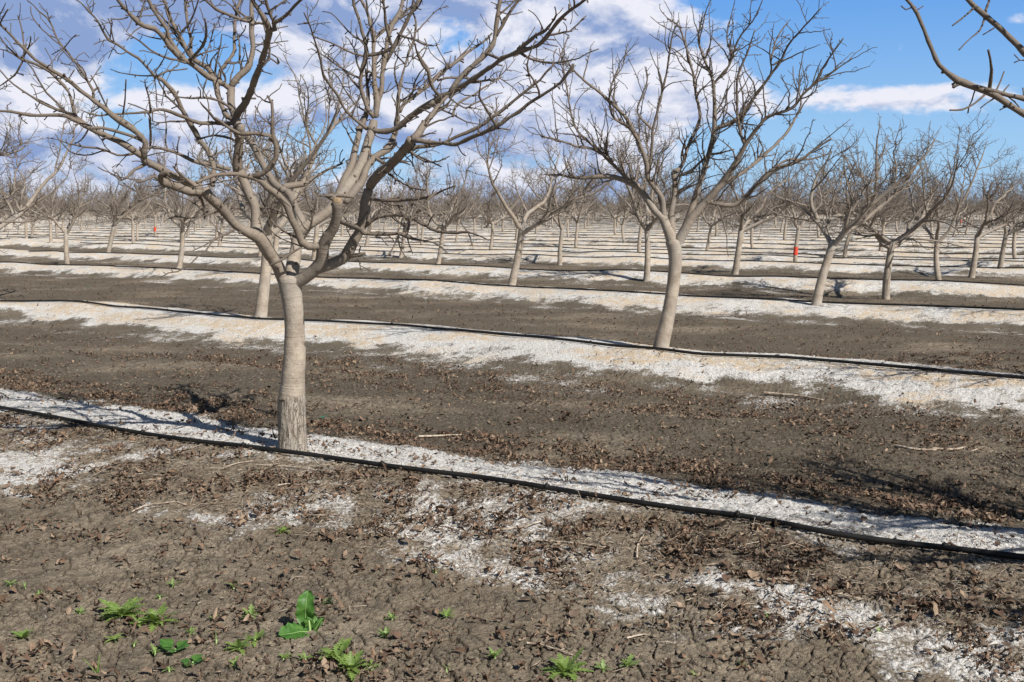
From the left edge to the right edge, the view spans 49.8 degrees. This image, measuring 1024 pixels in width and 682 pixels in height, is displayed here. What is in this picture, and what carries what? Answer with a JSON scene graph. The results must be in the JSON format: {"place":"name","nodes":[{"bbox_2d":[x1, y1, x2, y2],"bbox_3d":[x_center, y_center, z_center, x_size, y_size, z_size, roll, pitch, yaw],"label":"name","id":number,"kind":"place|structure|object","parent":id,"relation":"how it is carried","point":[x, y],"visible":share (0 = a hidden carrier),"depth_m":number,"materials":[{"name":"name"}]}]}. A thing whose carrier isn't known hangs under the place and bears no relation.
{"place":"outdoors","nodes":[
{"label":"outdoors","id":0,"kind":"place"},
{"bbox_2d":[0,209,1023,681],"bbox_3d":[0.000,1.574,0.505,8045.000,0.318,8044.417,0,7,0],"label":"ground","id":1,"kind":"structure","parent":0,"point":[646,373],"depth_m":7.59,"materials":[{"name":"soil"}]},
{"bbox_2d":[0,160,43,212],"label":"pistachio tree","id":2,"kind":"object","parent":1,"relation":"on","point":[8,175],"visible":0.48,"depth_m":42.33,"materials":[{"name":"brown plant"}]},
{"bbox_2d":[10,628,35,638],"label":"rosette weed","id":3,"kind":"object","parent":1,"relation":"on","point":[23,634],"visible":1,"depth_m":4.29,"materials":[{"name":"green plant"}]},
{"bbox_2d":[0,173,55,238],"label":"pistachio tree","id":4,"kind":"object","parent":1,"relation":"on","point":[25,225],"visible":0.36,"depth_m":57.15,"materials":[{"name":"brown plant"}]},
{"bbox_2d":[11,174,69,236],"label":"pistachio tree","id":5,"kind":"object","parent":1,"relation":"on","point":[32,231],"visible":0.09,"depth_m":63.07,"materials":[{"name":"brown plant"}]},
{"bbox_2d":[0,170,95,242],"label":"pistachio tree","id":6,"kind":"object","parent":1,"relation":"on","point":[50,226],"visible":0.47,"depth_m":51.66,"materials":[{"name":"brown plant"}]},
{"bbox_2d":[0,78,100,253],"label":"pistachio tree","id":7,"kind":"object","parent":1,"relation":"on","point":[20,213],"visible":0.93,"depth_m":20.01,"materials":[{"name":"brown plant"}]},
{"bbox_2d":[1,149,105,263],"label":"pistachio tree","id":8,"kind":"object","parent":1,"relation":"on","point":[73,214],"visible":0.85,"depth_m":32.29,"materials":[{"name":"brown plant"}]},
{"bbox_2d":[19,182,88,236],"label":"pistachio tree","id":9,"kind":"object","parent":1,"relation":"on","point":[58,219],"visible":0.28,"depth_m":58.85,"materials":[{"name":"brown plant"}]},
{"bbox_2d":[74,182,141,235],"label":"pistachio tree","id":10,"kind":"object","parent":1,"relation":"on","point":[92,210],"visible":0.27,"depth_m":61.70,"materials":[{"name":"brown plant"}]},
{"bbox_2d":[98,597,145,622],"bbox_3d":[-1.619,1.114,4.549,0.229,0.090,0.181,-2,7,-12],"label":"lobed weed","id":11,"kind":"object","parent":1,"relation":"on","point":[115,610],"visible":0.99,"depth_m":4.54,"materials":[{"name":"green plant"}]},
{"bbox_2d":[91,165,157,251],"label":"pistachio tree","id":12,"kind":"object","parent":1,"relation":"on","point":[115,222],"visible":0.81,"depth_m":41.30,"materials":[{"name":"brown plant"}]},
{"bbox_2d":[97,173,157,239],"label":"pistachio tree","id":13,"kind":"object","parent":1,"relation":"on","point":[137,223],"visible":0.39,"depth_m":53.39,"materials":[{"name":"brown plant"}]},
{"bbox_2d":[82,163,185,242],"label":"pistachio tree","id":14,"kind":"object","parent":1,"relation":"on","point":[136,218],"visible":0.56,"depth_m":48.20,"materials":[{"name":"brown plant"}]},
{"bbox_2d":[130,168,177,235],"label":"pistachio tree","id":15,"kind":"object","parent":1,"relation":"on","point":[154,215],"visible":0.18,"depth_m":66.00,"materials":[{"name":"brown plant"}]},
{"bbox_2d":[137,602,178,631],"bbox_3d":[-1.448,1.120,4.479,0.172,0.090,0.144,6,9,43],"label":"lobed weed","id":16,"kind":"object","parent":1,"relation":"on","point":[153,615],"visible":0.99,"depth_m":4.47,"materials":[{"name":"green plant"}]},
{"bbox_2d":[159,639,188,652],"bbox_3d":[-1.276,1.160,4.179,0.110,0.052,0.103,6,9,41],"label":"broadleaf weed","id":17,"kind":"object","parent":1,"relation":"on","point":[166,644],"visible":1,"depth_m":4.18,"materials":[{"name":"green plant"}]},
{"bbox_2d":[135,123,233,267],"bbox_3d":[-8.455,-3.638,27.799,2.804,3.821,2.797,2,7,19],"label":"pistachio tree","id":18,"kind":"object","parent":1,"relation":"on","point":[181,226],"visible":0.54,"depth_m":28.09,"materials":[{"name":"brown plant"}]},
{"bbox_2d":[154,162,218,223],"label":"pistachio tree","id":19,"kind":"object","parent":1,"relation":"on","point":[169,197],"visible":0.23,"depth_m":50.73,"materials":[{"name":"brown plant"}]},
{"bbox_2d":[180,654,205,666],"bbox_3d":[-1.169,1.181,4.047,0.084,0.035,0.078,-5,9,-37],"label":"broadleaf weed","id":20,"kind":"object","parent":1,"relation":"on","point":[196,657],"visible":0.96,"depth_m":4.05,"materials":[{"name":"green plant"}]},
{"bbox_2d":[188,183,254,239],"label":"pistachio tree","id":21,"kind":"object","parent":1,"relation":"on","point":[217,225],"visible":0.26,"depth_m":52.69,"materials":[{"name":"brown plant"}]},
{"bbox_2d":[193,152,254,245],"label":"pistachio tree","id":22,"kind":"object","parent":1,"relation":"on","point":[221,218],"visible":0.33,"depth_m":44.87,"materials":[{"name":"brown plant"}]},
{"bbox_2d":[224,637,254,654],"bbox_3d":[-1.036,1.147,4.176,0.121,0.074,0.113,0,7,0],"label":"lobed weed","id":23,"kind":"object","parent":1,"relation":"on","point":[240,644],"visible":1,"depth_m":4.17,"materials":[{"name":"green plant"}]},
{"bbox_2d":[239,604,258,619],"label":"weed seedling","id":24,"kind":"object","parent":1,"relation":"on","point":[252,613],"visible":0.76,"depth_m":4.53,"materials":[{"name":"green plant"}]},
{"bbox_2d":[244,629,266,646],"bbox_3d":[-0.987,1.147,4.256,0.092,0.059,0.097,-4,8,-30],"label":"lobed weed","id":25,"kind":"object","parent":1,"relation":"on","point":[257,635],"visible":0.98,"depth_m":4.27,"materials":[{"name":"green plant"}]},
{"bbox_2d":[226,156,307,256],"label":"pistachio tree","id":26,"kind":"object","parent":1,"relation":"on","point":[278,217],"visible":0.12,"depth_m":35.11,"materials":[{"name":"brown plant"}]},
{"bbox_2d":[175,33,381,317],"bbox_3d":[-3.197,-2.322,15.651,2.648,4.100,4.932,-4,8,-28],"label":"pistachio tree","id":27,"kind":"object","parent":1,"relation":"on","point":[261,306],"visible":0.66,"depth_m":15.40,"materials":[{"name":"grey plant"}]},
{"bbox_2d":[248,120,338,273],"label":"pistachio tree","id":28,"kind":"object","parent":1,"relation":"on","point":[276,238],"visible":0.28,"depth_m":25.95,"materials":[{"name":"brown plant"}]},
{"bbox_2d":[0,0,598,453],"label":"pistachio tree","id":29,"kind":"object","parent":1,"relation":"on","point":[292,280],"visible":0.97,"depth_m":6.67,"materials":[{"name":"grey plant"}]},
{"bbox_2d":[279,590,324,638],"bbox_3d":[-0.825,1.093,4.335,0.173,0.187,0.120,-7,9,-44],"label":"dock plant","id":30,"kind":"object","parent":1,"relation":"on","point":[306,618],"visible":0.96,"depth_m":4.37,"materials":[{"name":"green plant"}]},
{"bbox_2d":[276,171,354,226],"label":"pistachio tree","id":31,"kind":"object","parent":1,"relation":"on","point":[306,213],"visible":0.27,"depth_m":41.06,"materials":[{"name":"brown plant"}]},
{"bbox_2d":[277,157,380,259],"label":"pistachio tree","id":32,"kind":"object","parent":1,"relation":"on","point":[327,220],"visible":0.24,"depth_m":33.09,"materials":[{"name":"brown plant"}]},
{"bbox_2d":[316,637,351,660],"bbox_3d":[-0.640,1.159,4.091,0.164,0.074,0.142,-2,7,-17],"label":"lobed weed","id":33,"kind":"object","parent":1,"relation":"on","point":[343,645],"visible":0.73,"depth_m":4.11,"materials":[{"name":"green plant"}]},
{"bbox_2d":[333,650,370,680],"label":"lobed weed","id":34,"kind":"object","parent":1,"relation":"on","point":[350,663],"visible":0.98,"depth_m":3.99,"materials":[{"name":"green plant"}]},
{"bbox_2d":[322,184,386,240],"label":"pistachio tree","id":35,"kind":"object","parent":1,"relation":"on","point":[375,194],"visible":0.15,"depth_m":52.92,"materials":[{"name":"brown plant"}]},
{"bbox_2d":[338,151,416,245],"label":"pistachio tree","id":36,"kind":"object","parent":1,"relation":"on","point":[375,210],"visible":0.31,"depth_m":44.66,"materials":[{"name":"brown plant"}]},
{"bbox_2d":[373,143,442,257],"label":"pistachio tree","id":37,"kind":"object","parent":1,"relation":"on","point":[389,209],"visible":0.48,"depth_m":38.12,"materials":[{"name":"brown plant"}]},
{"bbox_2d":[394,180,437,237],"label":"pistachio tree","id":38,"kind":"object","parent":1,"relation":"on","point":[418,228],"visible":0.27,"depth_m":57.25,"materials":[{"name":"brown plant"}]},
{"bbox_2d":[395,162,465,243],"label":"pistachio tree","id":39,"kind":"object","parent":1,"relation":"on","point":[422,230],"visible":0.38,"depth_m":46.82,"materials":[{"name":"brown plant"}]},
{"bbox_2d":[402,138,490,263],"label":"pistachio tree","id":40,"kind":"object","parent":1,"relation":"on","point":[454,217],"visible":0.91,"depth_m":30.19,"materials":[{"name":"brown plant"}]},
{"bbox_2d":[427,177,489,241],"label":"pistachio tree","id":41,"kind":"object","parent":1,"relation":"on","point":[458,221],"visible":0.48,"depth_m":50.27,"materials":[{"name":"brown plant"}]},
{"bbox_2d":[451,173,500,236],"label":"pistachio tree","id":42,"kind":"object","parent":1,"relation":"on","point":[472,182],"visible":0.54,"depth_m":62.49,"materials":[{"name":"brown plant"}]},
{"bbox_2d":[459,165,538,248],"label":"pistachio tree","id":43,"kind":"object","parent":1,"relation":"on","point":[489,214],"visible":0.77,"depth_m":41.42,"materials":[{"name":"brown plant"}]},
{"bbox_2d":[488,177,525,230],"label":"pistachio tree","id":44,"kind":"object","parent":1,"relation":"on","point":[495,198],"visible":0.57,"depth_m":75.43,"materials":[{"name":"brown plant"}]},
{"bbox_2d":[0,405,1023,559],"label":"drip hose","id":45,"kind":"object","parent":1,"relation":"on","point":[943,546],"visible":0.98,"depth_m":5.88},
{"bbox_2d":[0,299,1023,378],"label":"drip hose","id":46,"kind":"object","parent":1,"relation":"on","point":[882,364],"visible":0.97,"depth_m":12.40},
{"bbox_2d":[0,261,1023,309],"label":"drip hose","id":47,"kind":"object","parent":1,"relation":"on","point":[910,304],"visible":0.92,"depth_m":20.33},
{"bbox_2d":[0,255,1023,681],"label":"fallen leaves","id":48,"kind":"object","parent":1,"relation":"on","point":[986,511],"visible":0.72,"depth_m":6.15,"materials":[{"name":"brown plant"}]},
{"bbox_2d":[3,231,1023,247],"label":"drip hose","id":49,"kind":"object","parent":1,"relation":"on","point":[582,240],"visible":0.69,"depth_m":51.09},
{"bbox_2d":[8,192,1020,220],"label":"distant orchard","id":50,"kind":"object","parent":1,"relation":"on","point":[676,215],"depth_m":184.88,"materials":[{"name":"brown plant"}]},
{"bbox_2d":[5,234,1023,254],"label":"drip hose","id":51,"kind":"object","parent":1,"relation":"on","point":[573,244],"visible":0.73,"depth_m":46.11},
{"bbox_2d":[6,236,1023,258],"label":"drip hose","id":52,"kind":"object","parent":1,"relation":"on","point":[587,248],"visible":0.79,"depth_m":41.62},
{"bbox_2d":[57,227,981,239],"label":"drip hose","id":53,"kind":"object","parent":1,"relation":"on","point":[510,233],"visible":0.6,"depth_m":68.04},
{"bbox_2d":[38,229,1001,243],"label":"drip hose","id":54,"kind":"object","parent":1,"relation":"on","point":[598,237],"visible":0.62,"depth_m":56.97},
{"bbox_2d":[29,250,1023,285],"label":"drip hose","id":55,"kind":"object","parent":1,"relation":"on","point":[594,270],"visible":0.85,"depth_m":26.70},
{"bbox_2d":[499,178,556,239],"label":"pistachio tree","id":56,"kind":"object","parent":1,"relation":"on","point":[518,219],"visible":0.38,"depth_m":53.97,"materials":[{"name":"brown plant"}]},
{"bbox_2d":[122,220,947,226],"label":"drip hose","id":57,"kind":"object","parent":1,"relation":"on","point":[619,224],"visible":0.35,"depth_m":109.70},
{"bbox_2d":[53,238,1023,261],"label":"drip hose","id":58,"kind":"object","parent":1,"relation":"on","point":[609,251],"visible":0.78,"depth_m":37.87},
{"bbox_2d":[60,224,1018,234],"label":"drip hose","id":59,"kind":"object","parent":1,"relation":"on","point":[689,231],"visible":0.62,"depth_m":72.47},
{"bbox_2d":[76,223,1003,232],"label":"drip hose","id":60,"kind":"object","parent":1,"relation":"on","point":[652,229],"visible":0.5,"depth_m":80.39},
{"bbox_2d":[99,219,980,225],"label":"drip hose","id":61,"kind":"object","parent":1,"relation":"on","point":[680,223],"visible":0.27,"depth_m":114.18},
{"bbox_2d":[520,187,565,233],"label":"pistachio tree","id":62,"kind":"object","parent":1,"relation":"on","point":[536,228],"visible":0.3,"depth_m":66.96,"materials":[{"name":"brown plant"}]},
{"bbox_2d":[157,221,936,227],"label":"drip hose","id":63,"kind":"object","parent":1,"relation":"on","point":[654,225],"visible":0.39,"depth_m":100.70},
{"bbox_2d":[74,222,1023,231],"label":"drip hose","id":64,"kind":"object","parent":1,"relation":"on","point":[630,227],"visible":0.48,"depth_m":88.94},
{"bbox_2d":[464,85,637,284],"bbox_3d":[0.759,-3.060,22.620,3.471,3.993,3.753,0,7,0],"label":"pistachio tree","id":65,"kind":"object","parent":1,"relation":"on","point":[526,213],"visible":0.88,"depth_m":21.77,"materials":[{"name":"brown plant"}]},
{"bbox_2d":[80,242,1023,267],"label":"drip hose","id":66,"kind":"object","parent":1,"relation":"on","point":[597,257],"visible":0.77,"depth_m":34.53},
{"bbox_2d":[82,221,1023,229],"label":"drip hose","id":67,"kind":"object","parent":1,"relation":"on","point":[628,226],"visible":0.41,"depth_m":96.33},
{"bbox_2d":[510,134,614,264],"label":"pistachio tree","id":68,"kind":"object","parent":1,"relation":"on","point":[560,244],"visible":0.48,"depth_m":33.95,"materials":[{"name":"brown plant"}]},
{"bbox_2d":[101,226,1023,237],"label":"drip hose","id":69,"kind":"object","parent":1,"relation":"on","point":[590,232],"visible":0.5,"depth_m":70.41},
{"bbox_2d":[541,647,593,680],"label":"lobed weed","id":70,"kind":"object","parent":1,"relation":"on","point":[566,666],"visible":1,"depth_m":3.99,"materials":[{"name":"green plant"}]},
{"bbox_2d":[530,157,604,247],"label":"pistachio tree","id":71,"kind":"object","parent":1,"relation":"on","point":[575,219],"visible":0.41,"depth_m":46.15,"materials":[{"name":"brown plant"}]},
{"bbox_2d":[584,189,608,227],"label":"pistachio tree","id":72,"kind":"object","parent":1,"relation":"on","point":[586,214],"visible":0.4,"depth_m":85.76,"materials":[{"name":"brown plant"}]},
{"bbox_2d":[582,182,642,234],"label":"pistachio tree","id":73,"kind":"object","parent":1,"relation":"on","point":[619,215],"visible":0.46,"depth_m":64.53,"materials":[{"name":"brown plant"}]},
{"bbox_2d":[600,180,642,242],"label":"pistachio tree","id":74,"kind":"object","parent":1,"relation":"on","point":[622,224],"visible":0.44,"depth_m":51.43,"materials":[{"name":"brown plant"}]},
{"bbox_2d":[619,654,640,667],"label":"weed seedling","id":75,"kind":"object","parent":1,"relation":"on","point":[629,660],"visible":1,"depth_m":4.05,"materials":[{"name":"green plant"}]},
{"bbox_2d":[590,140,678,251],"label":"pistachio tree","id":76,"kind":"object","parent":1,"relation":"on","point":[640,230],"visible":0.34,"depth_m":37.95,"materials":[{"name":"brown plant"}]},
{"bbox_2d":[576,98,723,281],"bbox_3d":[3.295,-3.446,25.309,2.968,4.263,2.906,3,7,23],"label":"pistachio tree","id":77,"kind":"object","parent":1,"relation":"on","point":[647,226],"visible":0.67,"depth_m":25.46,"materials":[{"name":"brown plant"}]},
{"bbox_2d":[644,183,712,232],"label":"pistachio tree","id":78,"kind":"object","parent":1,"relation":"on","point":[682,216],"visible":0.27,"depth_m":56.37,"materials":[{"name":"brown plant"}]},
{"bbox_2d":[521,0,876,347],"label":"pistachio tree","id":79,"kind":"object","parent":1,"relation":"on","point":[674,241],"visible":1,"depth_m":11.72,"materials":[{"name":"grey plant"}]},
{"bbox_2d":[677,160,753,249],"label":"pistachio tree","id":80,"kind":"object","parent":1,"relation":"on","point":[713,211],"visible":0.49,"depth_m":39.96,"materials":[{"name":"brown plant"}]},
{"bbox_2d":[703,179,740,236],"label":"pistachio tree","id":81,"kind":"object","parent":1,"relation":"on","point":[716,230],"visible":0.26,"depth_m":61.35,"materials":[{"name":"brown plant"}]},
{"bbox_2d":[702,170,769,242],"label":"pistachio tree","id":82,"kind":"object","parent":1,"relation":"on","point":[750,211],"visible":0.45,"depth_m":48.55,"materials":[{"name":"brown plant"}]},
{"bbox_2d":[713,176,807,247],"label":"pistachio tree","id":83,"kind":"object","parent":1,"relation":"on","point":[751,234],"visible":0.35,"depth_m":45.21,"materials":[{"name":"brown plant"}]},
{"bbox_2d":[716,144,832,274],"bbox_3d":[6.569,-3.445,28.854,3.276,3.580,3.249,0,7,0],"label":"pistachio tree","id":84,"kind":"object","parent":1,"relation":"on","point":[743,228],"visible":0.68,"depth_m":29.09,"materials":[{"name":"brown plant"}]},
{"bbox_2d":[745,162,810,239],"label":"pistachio tree","id":85,"kind":"object","parent":1,"relation":"on","point":[785,225],"visible":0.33,"depth_m":53.62,"materials":[{"name":"brown plant"}]},
{"bbox_2d":[763,391,823,400],"bbox_3d":[2.599,0.507,10.151,0.616,0.036,0.076,6,9,42],"label":"fallen stick","id":86,"kind":"object","parent":1,"relation":"on","point":[784,394],"visible":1,"depth_m":10.20,"materials":[{"name":"brown wood"}]},
{"bbox_2d":[755,134,853,261],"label":"pistachio tree","id":87,"kind":"object","parent":1,"relation":"on","point":[795,254],"visible":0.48,"depth_m":32.55,"materials":[{"name":"brown plant"}]},
{"bbox_2d":[766,577,860,598],"bbox_3d":[1.259,1.026,4.605,0.405,0.018,0.045,5,8,36],"label":"fallen stick","id":88,"kind":"object","parent":1,"relation":"on","point":[796,583],"visible":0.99,"depth_m":4.61,"materials":[{"name":"brown wood"}]},
{"bbox_2d":[752,115,953,305],"bbox_3d":[5.597,-2.072,18.105,2.929,3.065,1.790,5,8,36],"label":"pistachio tree","id":89,"kind":"object","parent":1,"relation":"on","point":[853,224],"visible":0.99,"depth_m":17.84,"materials":[{"name":"brown plant"}]},
{"bbox_2d":[812,154,924,256],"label":"pistachio tree","id":90,"kind":"object","parent":1,"relation":"on","point":[903,202],"visible":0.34,"depth_m":34.98,"materials":[{"name":"brown plant"}]},
{"bbox_2d":[757,110,997,298],"bbox_3d":[6.736,-2.488,21.035,4.358,3.545,3.925,0,7,0],"label":"pistachio tree","id":91,"kind":"object","parent":1,"relation":"on","point":[890,244],"visible":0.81,"depth_m":20.79,"materials":[{"name":"brown plant"}]},
{"bbox_2d":[841,170,930,250],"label":"pistachio tree","id":92,"kind":"object","parent":1,"relation":"on","point":[883,223],"visible":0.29,"depth_m":39.43,"materials":[{"name":"brown plant"}]},
{"bbox_2d":[857,170,944,246],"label":"pistachio tree","id":93,"kind":"object","parent":1,"relation":"on","point":[887,223],"visible":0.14,"depth_m":45.05,"materials":[{"name":"brown plant"}]},
{"bbox_2d":[862,172,948,241],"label":"pistachio tree","id":94,"kind":"object","parent":1,"relation":"on","point":[906,219],"visible":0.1,"depth_m":50.56,"materials":[{"name":"brown plant"}]},
{"bbox_2d":[894,444,935,450],"bbox_3d":[2.779,0.741,7.618,0.286,0.025,0.066,4,8,32],"label":"fallen stick","id":95,"kind":"object","parent":1,"relation":"on","point":[906,447],"visible":1,"depth_m":7.60,"materials":[{"name":"brown wood"}]},
{"bbox_2d":[909,166,960,238],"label":"pistachio tree","id":96,"kind":"object","parent":1,"relation":"on","point":[931,228],"visible":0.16,"depth_m":55.80,"materials":[{"name":"brown plant"}]},
{"bbox_2d":[884,113,1016,279],"bbox_3d":[9.537,-3.250,25.370,3.292,4.049,3.214,-6,9,-42],"label":"pistachio tree","id":97,"kind":"object","parent":1,"relation":"on","point":[937,272],"visible":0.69,"depth_m":25.41,"materials":[{"name":"brown plant"}]},
{"bbox_2d":[901,0,1023,117],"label":"pistachio tree","id":98,"kind":"object","parent":1,"relation":"on","point":[993,94],"visible":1,"depth_m":4.35,"materials":[{"name":"brown plant"}]},
{"bbox_2d":[943,178,994,236],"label":"pistachio tree","id":99,"kind":"object","parent":1,"relation":"on","point":[965,216],"visible":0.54,"depth_m":60.36,"materials":[{"name":"brown plant"}]},
{"bbox_2d":[947,181,996,233],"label":"pistachio tree","id":100,"kind":"object","parent":1,"relation":"on","point":[969,218],"visible":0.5,"depth_m":65.78,"materials":[{"name":"brown plant"}]},
{"bbox_2d":[949,156,1023,277],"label":"pistachio tree","id":101,"kind":"object","parent":1,"relation":"on","point":[977,237],"visible":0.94,"depth_m":27.48,"materials":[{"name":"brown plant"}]},
{"bbox_2d":[976,167,1023,268],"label":"pistachio tree","id":102,"kind":"object","parent":1,"relation":"on","point":[1008,232],"visible":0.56,"depth_m":31.17,"materials":[{"name":"brown plant"}]},
{"bbox_2d":[983,159,1023,257],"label":"pistachio tree","id":103,"kind":"object","parent":1,"relation":"on","point":[1014,254],"visible":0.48,"depth_m":34.61,"materials":[{"name":"brown plant"}]},
{"bbox_2d":[997,163,1023,210],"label":"pistachio tree","id":104,"kind":"object","parent":1,"relation":"on","point":[1014,184],"visible":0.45,"depth_m":43.29,"materials":[{"name":"brown plant"}]},
{"bbox_2d":[0,0,1023,205],"label":"sky","id":105,"kind":"structure","parent":0,"point":[904,79],"materials":[{"name":"blue"}]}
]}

